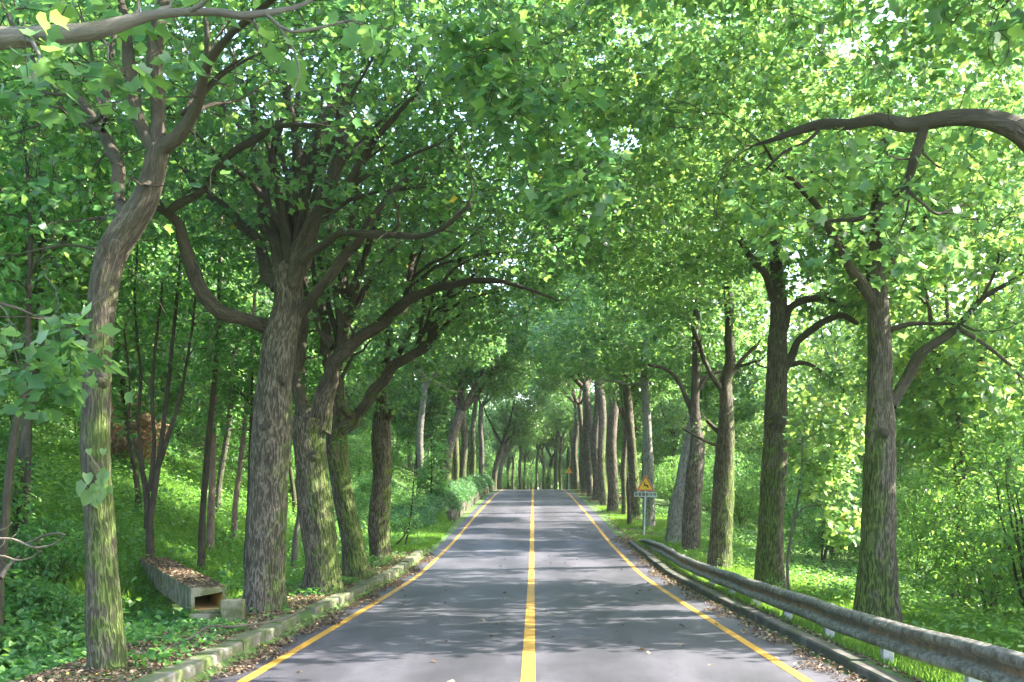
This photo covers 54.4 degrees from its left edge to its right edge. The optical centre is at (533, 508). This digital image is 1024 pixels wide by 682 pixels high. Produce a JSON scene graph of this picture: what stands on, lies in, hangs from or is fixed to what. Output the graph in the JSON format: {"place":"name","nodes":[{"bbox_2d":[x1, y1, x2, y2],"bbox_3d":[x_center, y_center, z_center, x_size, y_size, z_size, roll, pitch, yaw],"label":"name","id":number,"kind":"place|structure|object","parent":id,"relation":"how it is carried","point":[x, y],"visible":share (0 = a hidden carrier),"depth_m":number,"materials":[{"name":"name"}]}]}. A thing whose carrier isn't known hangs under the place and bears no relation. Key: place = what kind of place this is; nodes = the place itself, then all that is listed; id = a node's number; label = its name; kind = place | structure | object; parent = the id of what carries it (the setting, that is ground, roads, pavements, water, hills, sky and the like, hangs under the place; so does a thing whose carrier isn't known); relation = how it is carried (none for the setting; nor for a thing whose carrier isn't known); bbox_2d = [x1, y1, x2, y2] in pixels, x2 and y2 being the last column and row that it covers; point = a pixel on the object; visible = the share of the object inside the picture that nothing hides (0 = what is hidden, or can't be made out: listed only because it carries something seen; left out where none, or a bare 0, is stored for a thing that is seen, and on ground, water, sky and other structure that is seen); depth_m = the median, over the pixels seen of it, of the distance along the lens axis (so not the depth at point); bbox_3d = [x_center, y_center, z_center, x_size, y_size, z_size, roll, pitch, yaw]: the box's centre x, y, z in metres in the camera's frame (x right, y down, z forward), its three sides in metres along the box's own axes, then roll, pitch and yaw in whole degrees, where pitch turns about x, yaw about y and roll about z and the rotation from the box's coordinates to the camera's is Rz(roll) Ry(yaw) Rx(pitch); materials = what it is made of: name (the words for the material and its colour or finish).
{"place":"outdoors","nodes":[
{"label":"outdoors","id":0,"kind":"place"},
{"bbox_2d":[0,374,1023,681],"bbox_3d":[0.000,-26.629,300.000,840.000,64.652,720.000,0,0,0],"label":"ground","id":1,"kind":"structure","parent":0,"point":[400,482],"depth_m":29.51,"materials":[{"name":"soil"}]},
{"bbox_2d":[0,443,41,526],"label":"shrub","id":2,"kind":"object","parent":1,"relation":"on","point":[19,501],"visible":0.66,"depth_m":18.66,"materials":[{"name":"green plant"}]},
{"bbox_2d":[0,619,73,658],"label":"shrub","id":3,"kind":"object","parent":1,"relation":"on","point":[31,632],"visible":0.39,"depth_m":13.17,"materials":[{"name":"green plant"}]},
{"bbox_2d":[0,362,75,450],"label":"shrub","id":4,"kind":"object","parent":1,"relation":"on","point":[47,402],"visible":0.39,"depth_m":29.05,"materials":[{"name":"green plant"}]},
{"bbox_2d":[5,579,84,628],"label":"shrub","id":5,"kind":"object","parent":1,"relation":"on","point":[43,591],"visible":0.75,"depth_m":15.40,"materials":[{"name":"green plant"}]},
{"bbox_2d":[7,513,84,582],"bbox_3d":[-8.442,0.800,17.355,1.733,1.460,1.686,0,0,-32],"label":"shrub","id":6,"kind":"object","parent":1,"relation":"on","point":[49,559],"visible":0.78,"depth_m":17.17,"materials":[{"name":"green plant"}]},
{"bbox_2d":[0,0,113,542],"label":"slim tree","id":7,"kind":"object","parent":1,"relation":"on","point":[28,452],"visible":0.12,"depth_m":18.95,"materials":[{"name":"green plant"}]},
{"bbox_2d":[0,50,143,637],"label":"slim tree","id":8,"kind":"object","parent":1,"relation":"on","point":[11,291],"visible":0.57,"depth_m":13.97,"materials":[{"name":"green plant"}]},
{"bbox_2d":[0,0,189,539],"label":"woodland tree","id":9,"kind":"object","parent":1,"relation":"on","point":[76,258],"visible":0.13,"depth_m":19.12,"materials":[{"name":"green plant"}]},
{"bbox_2d":[15,137,192,379],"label":"woodland tree","id":10,"kind":"object","parent":1,"relation":"on","point":[57,337],"visible":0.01,"depth_m":29.78,"materials":[{"name":"green plant"}]},
{"bbox_2d":[55,196,212,508],"bbox_3d":[-11.130,-4.227,27.527,4.365,9.212,4.362,0,0,0],"label":"woodland tree","id":11,"kind":"object","parent":1,"relation":"on","point":[118,351],"visible":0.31,"depth_m":27.10,"materials":[{"name":"green plant"}]},
{"bbox_2d":[110,391,169,468],"bbox_3d":[-13.613,-2.609,34.084,2.802,2.934,2.683,0,0,0],"label":"withered bush","id":12,"kind":"object","parent":1,"relation":"on","point":[145,440],"visible":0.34,"depth_m":33.59,"materials":[{"name":"brown plant"}]},
{"bbox_2d":[113,369,209,449],"bbox_3d":[-14.346,-3.588,38.214,3.966,4.193,4.272,0,0,-1],"label":"shrub","id":13,"kind":"object","parent":1,"relation":"on","point":[181,427],"visible":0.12,"depth_m":38.30,"materials":[{"name":"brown plant"}]},
{"bbox_2d":[70,177,258,557],"bbox_3d":[-7.783,-2.722,20.915,4.013,8.752,3.848,0,0,0],"label":"multi stem tree","id":14,"kind":"object","parent":1,"relation":"on","point":[152,484],"visible":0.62,"depth_m":20.99,"materials":[{"name":"green plant"}]},
{"bbox_2d":[139,558,226,613],"bbox_3d":[-6.483,1.319,18.100,0.540,0.584,6.141,0,0,-28],"label":"culvert","id":15,"kind":"object","parent":1,"relation":"on","point":[179,593],"visible":0.63,"depth_m":16.12,"materials":[{"name":"concrete"}]},
{"bbox_2d":[140,557,226,587],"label":"fallen leaves","id":16,"kind":"object","parent":15,"relation":"on","point":[168,566],"visible":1,"depth_m":17.49,"materials":[{"name":"brown plant"}]},
{"bbox_2d":[0,549,408,681],"bbox_3d":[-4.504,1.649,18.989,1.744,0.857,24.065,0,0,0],"label":"undergrowth","id":17,"kind":"object","parent":1,"relation":"on","point":[170,637],"visible":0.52,"depth_m":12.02,"materials":[{"name":"green plant"}]},
{"bbox_2d":[147,140,264,549],"bbox_3d":[-8.233,-4.054,25.857,3.185,11.146,3.320,0,0,-29],"label":"slim tree","id":18,"kind":"object","parent":1,"relation":"on","point":[211,512],"visible":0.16,"depth_m":25.93,"materials":[{"name":"green plant"}]},
{"bbox_2d":[152,180,273,512],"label":"woodland tree","id":19,"kind":"object","parent":1,"relation":"on","point":[205,401],"visible":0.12,"depth_m":32.37,"materials":[{"name":"green plant"}]},
{"bbox_2d":[0,0,431,424],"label":"roadside tree","id":20,"kind":"object","parent":1,"relation":"on","point":[45,37],"visible":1,"depth_m":7.00,"materials":[{"name":"green plant"}]},
{"bbox_2d":[29,432,402,639],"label":"grass","id":21,"kind":"structure","parent":1,"relation":"on","point":[131,595],"depth_m":25.28,"materials":[{"name":"green plant"}]},
{"bbox_2d":[190,599,244,628],"bbox_3d":[-4.766,1.770,15.008,0.787,0.810,0.240,0,0,-8],"label":"headwall","id":22,"kind":"object","parent":1,"relation":"on","point":[232,609],"visible":0.41,"depth_m":14.93,"materials":[{"name":"concrete"}]},
{"bbox_2d":[154,139,284,569],"bbox_3d":[-7.298,-3.350,22.980,3.217,10.408,2.922,0,0,0],"label":"slim tree","id":23,"kind":"object","parent":1,"relation":"on","point":[201,558],"visible":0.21,"depth_m":22.94,"materials":[{"name":"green plant"}]},
{"bbox_2d":[0,385,440,681],"bbox_3d":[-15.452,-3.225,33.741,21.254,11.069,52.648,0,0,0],"label":"undergrowth","id":24,"kind":"object","parent":1,"relation":"on","point":[200,571],"visible":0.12,"depth_m":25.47,"materials":[{"name":"green plant"}]},
{"bbox_2d":[7,550,435,681],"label":"leaf litter","id":25,"kind":"object","parent":1,"relation":"on","point":[65,667],"visible":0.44,"depth_m":12.09,"materials":[{"name":"brown plant"}]},
{"bbox_2d":[0,0,444,671],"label":"roadside tree","id":26,"kind":"object","parent":1,"relation":"on","point":[128,222],"visible":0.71,"depth_m":10.36,"materials":[{"name":"green plant"}]},
{"bbox_2d":[76,448,112,508],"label":"ivy vine","id":27,"kind":"object","parent":26,"relation":"attached to","point":[93,496],"visible":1,"depth_m":9.94,"materials":[{"name":"green plant"}]},
{"bbox_2d":[185,192,274,537],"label":"tree","id":28,"kind":"object","parent":1,"relation":"on","point":[241,457],"visible":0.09,"depth_m":28.94,"materials":[{"name":"plant"}]},
{"bbox_2d":[181,298,319,568],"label":"slim tree","id":29,"kind":"object","parent":1,"relation":"on","point":[245,385],"visible":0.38,"depth_m":23.77,"materials":[{"name":"green plant"}]},
{"bbox_2d":[216,411,295,480],"bbox_3d":[-11.125,-2.322,40.198,3.898,3.826,3.619,0,0,-21],"label":"shrub","id":30,"kind":"object","parent":1,"relation":"on","point":[232,450],"visible":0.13,"depth_m":39.81,"materials":[{"name":"green plant"}]},
{"bbox_2d":[132,547,427,681],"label":"kerb","id":31,"kind":"structure","parent":1,"relation":"on","point":[198,663],"depth_m":12.52,"materials":[{"name":"concrete"}]},
{"bbox_2d":[228,275,346,515],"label":"woodland tree","id":32,"kind":"object","parent":1,"relation":"on","point":[292,485],"visible":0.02,"depth_m":37.93,"materials":[{"name":"green plant"}]},
{"bbox_2d":[240,309,367,568],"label":"slim tree","id":33,"kind":"object","parent":1,"relation":"on","point":[309,391],"visible":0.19,"depth_m":24.93,"materials":[{"name":"green plant"}]},
{"bbox_2d":[0,0,642,613],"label":"roadside tree","id":34,"kind":"object","parent":1,"relation":"on","point":[294,218],"visible":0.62,"depth_m":15.63,"materials":[{"name":"green plant"}]},
{"bbox_2d":[343,340,376,465],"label":"woodland tree","id":35,"kind":"object","parent":1,"relation":"on","point":[353,403],"visible":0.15,"depth_m":60.67,"materials":[{"name":"green plant"}]},
{"bbox_2d":[347,432,372,475],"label":"shrub","id":36,"kind":"object","parent":1,"relation":"on","point":[360,459],"visible":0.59,"depth_m":54.76,"materials":[{"name":"green plant"}]},
{"bbox_2d":[164,0,643,595],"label":"roadside tree","id":37,"kind":"object","parent":1,"relation":"on","point":[312,428],"visible":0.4,"depth_m":18.80,"materials":[{"name":"green plant"}]},
{"bbox_2d":[390,461,427,545],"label":"sapling","id":38,"kind":"object","parent":1,"relation":"on","point":[411,505],"visible":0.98,"depth_m":33.98,"materials":[{"name":"green plant"}]},
{"bbox_2d":[366,510,453,553],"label":"grass","id":39,"kind":"structure","parent":1,"relation":"on","point":[429,534],"depth_m":38.30,"materials":[{"name":"green plant"}]},
{"bbox_2d":[222,85,606,578],"bbox_3d":[-2.865,-3.954,23.660,9.258,12.138,6.788,0,0,0],"label":"roadside tree","id":40,"kind":"object","parent":1,"relation":"on","point":[355,563],"visible":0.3,"depth_m":23.12,"materials":[{"name":"green plant"}]},
{"bbox_2d":[387,326,458,445],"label":"woodland tree","id":41,"kind":"object","parent":1,"relation":"on","point":[431,418],"visible":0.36,"depth_m":61.41,"materials":[{"name":"green plant"}]},
{"bbox_2d":[390,472,495,532],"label":"hedge","id":42,"kind":"object","parent":1,"relation":"on","point":[457,493],"visible":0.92,"depth_m":48.81,"materials":[{"name":"green plant"}]},
{"bbox_2d":[306,164,581,560],"bbox_3d":[-3.280,-4.003,29.027,9.303,12.313,6.628,0,0,0],"label":"roadside tree","id":43,"kind":"object","parent":1,"relation":"on","point":[380,500],"visible":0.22,"depth_m":28.71,"materials":[{"name":"green plant"}]},
{"bbox_2d":[393,279,507,494],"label":"roadside tree","id":44,"kind":"object","parent":1,"relation":"on","point":[465,354],"visible":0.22,"depth_m":49.80,"materials":[{"name":"green plant"}]},
{"bbox_2d":[439,385,477,478],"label":"woodland tree","id":45,"kind":"object","parent":1,"relation":"on","point":[452,415],"visible":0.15,"depth_m":93.47,"materials":[{"name":"green plant"}]},
{"bbox_2d":[433,287,541,482],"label":"roadside tree","id":46,"kind":"object","parent":1,"relation":"on","point":[477,378],"visible":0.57,"depth_m":59.95,"materials":[{"name":"green plant"}]},
{"bbox_2d":[451,308,530,480],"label":"roadside tree","id":47,"kind":"object","parent":1,"relation":"on","point":[456,464],"visible":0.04,"depth_m":62.78,"materials":[{"name":"green plant"}]},
{"bbox_2d":[459,308,527,476],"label":"roadside tree","id":48,"kind":"object","parent":1,"relation":"on","point":[464,453],"visible":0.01,"depth_m":71.84,"materials":[{"name":"green plant"}]},
{"bbox_2d":[476,374,528,474],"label":"roadside tree","id":49,"kind":"object","parent":1,"relation":"on","point":[481,439],"visible":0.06,"depth_m":91.83,"materials":[{"name":"green plant"}]},
{"bbox_2d":[470,361,536,475],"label":"roadside tree","id":50,"kind":"object","parent":1,"relation":"on","point":[472,439],"visible":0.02,"depth_m":79.87,"materials":[{"name":"green plant"}]},
{"bbox_2d":[480,385,546,489],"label":"roadside tree","id":51,"kind":"object","parent":1,"relation":"on","point":[518,427],"visible":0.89,"depth_m":96.22,"materials":[{"name":"green plant"}]},
{"bbox_2d":[489,400,541,488],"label":"roadside tree","id":52,"kind":"object","parent":1,"relation":"on","point":[520,441],"visible":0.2,"depth_m":102.92,"materials":[{"name":"green plant"}]},
{"bbox_2d":[517,322,592,495],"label":"roadside tree","id":53,"kind":"object","parent":1,"relation":"on","point":[588,465],"visible":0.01,"depth_m":75.75,"materials":[{"name":"green plant"}]},
{"bbox_2d":[530,371,579,488],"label":"roadside tree","id":54,"kind":"object","parent":1,"relation":"on","point":[575,485],"visible":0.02,"depth_m":105.77,"materials":[{"name":"green plant"}]},
{"bbox_2d":[528,355,590,492],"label":"roadside tree","id":55,"kind":"object","parent":1,"relation":"on","point":[580,384],"visible":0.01,"depth_m":83.80,"materials":[{"name":"green plant"}]},
{"bbox_2d":[527,366,593,489],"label":"roadside tree","id":56,"kind":"object","parent":1,"relation":"on","point":[553,380],"visible":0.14,"depth_m":97.24,"materials":[{"name":"green plant"}]},
{"bbox_2d":[522,273,599,499],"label":"roadside tree","id":57,"kind":"object","parent":1,"relation":"on","point":[594,454],"depth_m":68.74,"materials":[{"name":"green plant"}]},
{"bbox_2d":[542,390,582,488],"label":"roadside tree","id":58,"kind":"object","parent":1,"relation":"on","point":[558,422],"visible":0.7,"depth_m":109.03,"materials":[{"name":"green plant"}]},
{"bbox_2d":[502,262,623,505],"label":"roadside tree","id":59,"kind":"object","parent":1,"relation":"on","point":[602,481],"visible":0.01,"depth_m":61.76,"materials":[{"name":"green plant"}]},
{"bbox_2d":[504,213,623,511],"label":"roadside tree","id":60,"kind":"object","parent":1,"relation":"on","point":[612,480],"visible":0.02,"depth_m":54.75,"materials":[{"name":"green plant"}]},
{"bbox_2d":[526,263,682,520],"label":"roadside tree","id":61,"kind":"object","parent":1,"relation":"on","point":[634,483],"visible":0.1,"depth_m":48.28,"materials":[{"name":"green plant"}]},
{"bbox_2d":[527,227,720,527],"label":"roadside tree","id":62,"kind":"object","parent":1,"relation":"on","point":[644,369],"visible":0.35,"depth_m":43.89,"materials":[{"name":"green plant"}]},
{"bbox_2d":[604,369,660,454],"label":"woodland tree","id":63,"kind":"object","parent":1,"relation":"on","point":[620,433],"visible":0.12,"depth_m":77.16,"materials":[{"name":"green plant"}]},
{"bbox_2d":[453,11,819,569],"bbox_3d":[2.920,-6.348,29.518,11.109,17.148,7.238,0,0,0],"label":"roadside tree","id":64,"kind":"object","parent":1,"relation":"on","point":[721,532],"visible":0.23,"depth_m":28.75,"materials":[{"name":"green plant"}]},
{"bbox_2d":[596,349,678,514],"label":"roadside tree","id":65,"kind":"object","parent":1,"relation":"on","point":[636,394],"visible":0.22,"depth_m":51.07,"materials":[{"name":"green plant"}]},
{"bbox_2d":[558,128,769,550],"bbox_3d":[4.754,-5.464,34.655,7.994,15.258,6.326,0,0,0],"label":"roadside tree","id":66,"kind":"object","parent":1,"relation":"on","point":[691,520],"visible":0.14,"depth_m":34.31,"materials":[{"name":"green plant"}]},
{"bbox_2d":[635,346,713,497],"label":"woodland tree","id":67,"kind":"object","parent":1,"relation":"on","point":[668,420],"visible":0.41,"depth_m":64.69,"materials":[{"name":"green plant"}]},
{"bbox_2d":[654,455,711,499],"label":"shrub","id":68,"kind":"object","parent":1,"relation":"on","point":[665,478],"visible":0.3,"depth_m":60.78,"materials":[{"name":"green plant"}]},
{"bbox_2d":[635,249,769,543],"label":"roadside tree","id":69,"kind":"object","parent":1,"relation":"on","point":[660,331],"visible":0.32,"depth_m":37.32,"materials":[{"name":"green plant"}]},
{"bbox_2d":[426,0,1007,587],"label":"roadside tree","id":70,"kind":"object","parent":1,"relation":"on","point":[772,480],"visible":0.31,"depth_m":22.90,"materials":[{"name":"green plant"}]},
{"bbox_2d":[417,0,1023,290],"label":"roadside tree","id":71,"kind":"object","parent":1,"relation":"on","point":[495,77],"visible":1,"depth_m":9.33,"materials":[{"name":"green plant"}]},
{"bbox_2d":[702,449,757,514],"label":"shrub","id":72,"kind":"object","parent":1,"relation":"on","point":[708,489],"visible":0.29,"depth_m":51.95,"materials":[{"name":"green plant"}]},
{"bbox_2d":[703,310,767,463],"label":"woodland tree","id":73,"kind":"object","parent":1,"relation":"on","point":[713,437],"visible":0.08,"depth_m":66.56,"materials":[{"name":"green plant"}]},
{"bbox_2d":[711,477,759,527],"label":"shrub","id":74,"kind":"object","parent":1,"relation":"on","point":[739,515],"visible":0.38,"depth_m":50.63,"materials":[{"name":"green plant"}]},
{"bbox_2d":[466,0,1023,622],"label":"roadside tree","id":75,"kind":"object","parent":1,"relation":"on","point":[876,578],"visible":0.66,"depth_m":15.41,"materials":[{"name":"green plant"}]},
{"bbox_2d":[733,356,800,473],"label":"woodland tree","id":76,"kind":"object","parent":1,"relation":"on","point":[756,428],"visible":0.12,"depth_m":55.53,"materials":[{"name":"green plant"}]},
{"bbox_2d":[628,540,907,681],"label":"kerb","id":77,"kind":"structure","parent":1,"relation":"on","point":[856,664],"depth_m":13.72,"materials":[{"name":"grey concrete"}]},
{"bbox_2d":[612,535,925,681],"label":"leaf litter","id":78,"kind":"object","parent":1,"relation":"on","point":[773,633],"visible":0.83,"depth_m":14.56,"materials":[{"name":"brown plant"}]},
{"bbox_2d":[734,453,815,528],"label":"shrub","id":79,"kind":"object","parent":1,"relation":"on","point":[750,489],"visible":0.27,"depth_m":47.87,"materials":[{"name":"green plant"}]},
{"bbox_2d":[755,332,851,535],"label":"woodland tree","id":80,"kind":"object","parent":1,"relation":"on","point":[797,367],"visible":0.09,"depth_m":47.20,"materials":[{"name":"green plant"}]},
{"bbox_2d":[619,503,1023,677],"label":"undergrowth","id":81,"kind":"object","parent":1,"relation":"on","point":[997,618],"visible":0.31,"depth_m":21.89,"materials":[{"name":"green plant"}]},
{"bbox_2d":[784,452,862,565],"bbox_3d":[9.879,0.093,34.194,4.123,4.359,4.441,0,0,18],"label":"shrub","id":82,"kind":"object","parent":1,"relation":"on","point":[790,504],"visible":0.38,"depth_m":33.52,"materials":[{"name":"green plant"}]},
{"bbox_2d":[782,389,865,590],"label":"sapling","id":83,"kind":"object","parent":1,"relation":"on","point":[842,533],"visible":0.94,"depth_m":17.51,"materials":[{"name":"green plant"}]},
{"bbox_2d":[639,539,1023,681],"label":"guardrail","id":84,"kind":"object","parent":1,"relation":"on","point":[971,660],"visible":0.87,"depth_m":11.74,"materials":[{"name":"metal"}]},
{"bbox_2d":[760,261,915,559],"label":"woodland tree","id":85,"kind":"object","parent":1,"relation":"on","point":[827,394],"visible":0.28,"depth_m":37.15,"materials":[{"name":"green plant"}]},
{"bbox_2d":[831,489,926,565],"bbox_3d":[11.851,0.769,34.051,3.322,3.261,3.084,0,0,5],"label":"shrub","id":86,"kind":"object","parent":1,"relation":"on","point":[849,548],"visible":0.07,"depth_m":34.07,"materials":[{"name":"green plant"}]},
{"bbox_2d":[807,219,961,464],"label":"woodland tree","id":87,"kind":"object","parent":1,"relation":"on","point":[899,443],"visible":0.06,"depth_m":42.94,"materials":[{"name":"green plant"}]},
{"bbox_2d":[817,66,1023,610],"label":"woodland tree","id":88,"kind":"object","parent":1,"relation":"on","point":[944,380],"visible":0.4,"depth_m":21.57,"materials":[{"name":"green plant"}]},
{"bbox_2d":[896,466,975,570],"bbox_3d":[14.068,0.468,36.584,4.205,4.127,3.904,0,0,16],"label":"shrub","id":89,"kind":"object","parent":1,"relation":"on","point":[917,490],"visible":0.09,"depth_m":36.19,"materials":[{"name":"green plant"}]},
{"bbox_2d":[896,482,1016,604],"bbox_3d":[9.596,0.939,23.081,2.990,3.161,3.220,0,0,40],"label":"shrub","id":90,"kind":"object","parent":1,"relation":"on","point":[906,562],"visible":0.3,"depth_m":22.71,"materials":[{"name":"green plant"}]},
{"bbox_2d":[896,419,1023,612],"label":"shrub","id":91,"kind":"object","parent":1,"relation":"on","point":[916,499],"visible":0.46,"depth_m":21.16,"materials":[{"name":"green plant"}]},
{"bbox_2d":[916,422,1023,620],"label":"shrub","id":92,"kind":"object","parent":1,"relation":"on","point":[986,534],"visible":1,"depth_m":16.88,"materials":[{"name":"green plant"}]},
{"bbox_2d":[965,282,1023,508],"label":"woodland tree","id":93,"kind":"object","parent":1,"relation":"on","point":[999,459],"visible":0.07,"depth_m":32.02,"materials":[{"name":"green plant"}]},
{"bbox_2d":[17,0,1023,488],"label":"sky","id":94,"kind":"structure","parent":0,"point":[809,290],"materials":[{"name":"white"}]},
{"bbox_2d":[207,489,859,681],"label":"road","id":95,"kind":"structure","parent":0,"point":[390,634],"depth_m":15.52,"materials":[{"name":"grey asphalt"}]},
{"bbox_2d":[237,489,502,681],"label":"edge line","id":96,"kind":"object","parent":95,"relation":"on","point":[256,673],"visible":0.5,"depth_m":15.35,"materials":[{"name":"paint"}]},
{"bbox_2d":[521,489,534,681],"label":"line","id":97,"kind":"object","parent":95,"relation":"on","point":[528,667],"visible":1,"depth_m":15.48,"materials":[{"name":"paint"}]},
{"bbox_2d":[562,489,813,681],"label":"edge line","id":98,"kind":"object","parent":95,"relation":"on","point":[790,670],"visible":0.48,"depth_m":15.35,"materials":[{"name":"paint"}]},
{"bbox_2d":[597,505,1023,681],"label":"grass","id":99,"kind":"structure","parent":0,"point":[918,672],"depth_m":18.32,"materials":[{"name":"green plant"}]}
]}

